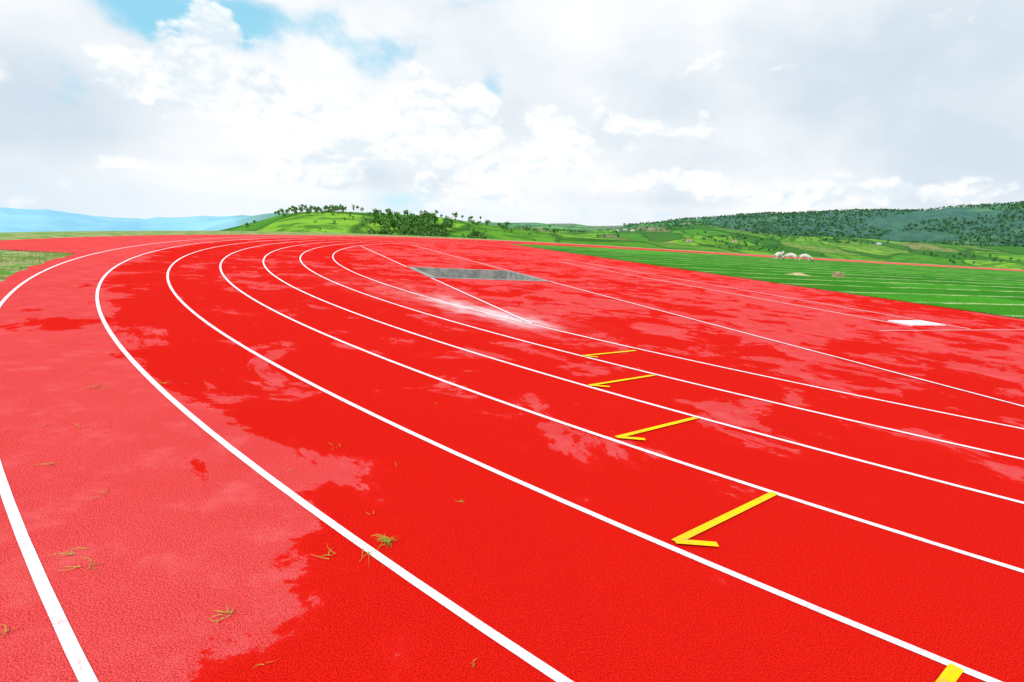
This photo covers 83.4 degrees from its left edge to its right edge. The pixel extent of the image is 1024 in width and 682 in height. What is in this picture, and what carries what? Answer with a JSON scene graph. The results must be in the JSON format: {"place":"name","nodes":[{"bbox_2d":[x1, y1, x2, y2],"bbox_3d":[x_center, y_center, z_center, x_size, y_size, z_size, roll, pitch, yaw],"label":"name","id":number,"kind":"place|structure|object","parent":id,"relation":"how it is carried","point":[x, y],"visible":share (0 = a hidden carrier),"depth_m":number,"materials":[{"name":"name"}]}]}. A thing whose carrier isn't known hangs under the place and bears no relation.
{"place":"outdoors","nodes":[
{"label":"outdoors","id":0,"kind":"place"},
{"bbox_2d":[0,235,1023,681],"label":"running track","id":1,"kind":"structure","parent":0,"point":[182,531],"depth_m":4.11,"materials":[{"name":"red rubber"}]},
{"bbox_2d":[0,322,907,666],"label":"grass clippings","id":2,"kind":"object","parent":1,"relation":"on","point":[380,538],"depth_m":2.93,"materials":[{"name":"green plant"}]},
{"bbox_2d":[408,267,549,281],"bbox_3d":[-1.294,-2.074,20.079,4.050,0.562,3.800,-1,12,-22],"label":"water jump pit","id":3,"kind":"object","parent":1,"relation":"in","point":[455,273],"visible":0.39,"depth_m":21.48,"materials":[{"name":"liquid"}]},
{"bbox_2d":[0,236,1023,681],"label":"lane lines","id":4,"kind":"object","parent":1,"relation":"on","point":[70,646],"visible":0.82,"depth_m":3.41,"materials":[{"name":"white paint"}]},
{"bbox_2d":[364,245,1023,406],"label":"runway lines","id":5,"kind":"object","parent":1,"relation":"on","point":[725,327],"visible":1,"depth_m":12.57,"materials":[{"name":"white paint"}]},
{"bbox_2d":[583,350,963,681],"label":"stagger marks","id":6,"kind":"object","parent":1,"relation":"on","point":[951,672],"visible":1,"depth_m":3.55,"materials":[{"name":"yellow paint"}]},
{"bbox_2d":[888,320,945,325],"bbox_3d":[10.066,-0.449,14.293,1.260,0.030,0.600,-1,12,-22],"label":"takeoff board","id":7,"kind":"object","parent":1,"relation":"on","point":[916,322],"visible":1,"depth_m":14.19,"materials":[{"name":"white paint"}]},
{"bbox_2d":[0,203,1023,281],"bbox_3d":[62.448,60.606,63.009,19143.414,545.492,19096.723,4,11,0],"label":"terrain","id":8,"kind":"structure","parent":0,"point":[17,224],"depth_m":1059.08,"materials":[{"name":"green plant"}]},
{"bbox_2d":[0,250,72,278],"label":"verge grass","id":9,"kind":"structure","parent":8,"relation":"on","point":[30,260],"depth_m":15.45,"materials":[{"name":"green plant"}]},
{"bbox_2d":[244,204,558,240],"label":"hilltop trees","id":10,"kind":"object","parent":8,"relation":"on","point":[472,234],"visible":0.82,"depth_m":321.64,"materials":[{"name":"green plant"}]},
{"bbox_2d":[366,208,455,236],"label":"tree grove","id":11,"kind":"object","parent":8,"relation":"on","point":[423,220],"visible":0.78,"depth_m":251.72,"materials":[{"name":"green plant"}]},
{"bbox_2d":[507,201,1023,263],"bbox_3d":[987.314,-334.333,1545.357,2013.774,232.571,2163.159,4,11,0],"label":"distant forest","id":12,"kind":"object","parent":8,"relation":"on","point":[822,212],"visible":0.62,"depth_m":1808.77,"materials":[{"name":"green plant"}]},
{"bbox_2d":[774,251,784,258],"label":"sheep","id":13,"kind":"object","parent":8,"relation":"on","point":[779,254],"visible":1,"depth_m":63.07},
{"bbox_2d":[782,253,796,259],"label":"sheep","id":14,"kind":"object","parent":8,"relation":"on","point":[791,255],"visible":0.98,"depth_m":64.23},
{"bbox_2d":[799,254,812,260],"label":"sheep","id":15,"kind":"object","parent":8,"relation":"on","point":[807,256],"visible":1,"depth_m":64.66},
{"bbox_2d":[0,0,1023,225],"label":"sky","id":16,"kind":"structure","parent":0,"point":[582,112],"materials":[{"name":"white"}]},
{"bbox_2d":[513,244,1023,318],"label":"infield grass","id":17,"kind":"structure","parent":0,"point":[983,283],"depth_m":37.28,"materials":[{"name":"green plant"}]},
{"bbox_2d":[789,273,809,275],"bbox_3d":[16.843,-3.942,33.822,1.688,0.148,1.079,4,11,0],"label":"soil heap","id":18,"kind":"object","parent":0,"point":[801,274],"visible":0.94,"depth_m":33.66,"materials":[{"name":"beige sand"}]},
{"bbox_2d":[831,271,844,277],"bbox_3d":[19.213,-3.896,33.846,0.655,0.361,0.532,7,12,17],"label":"sod stack","id":19,"kind":"object","parent":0,"point":[837,274],"visible":1,"depth_m":33.66,"materials":[{"name":"brown soil"}]}
]}

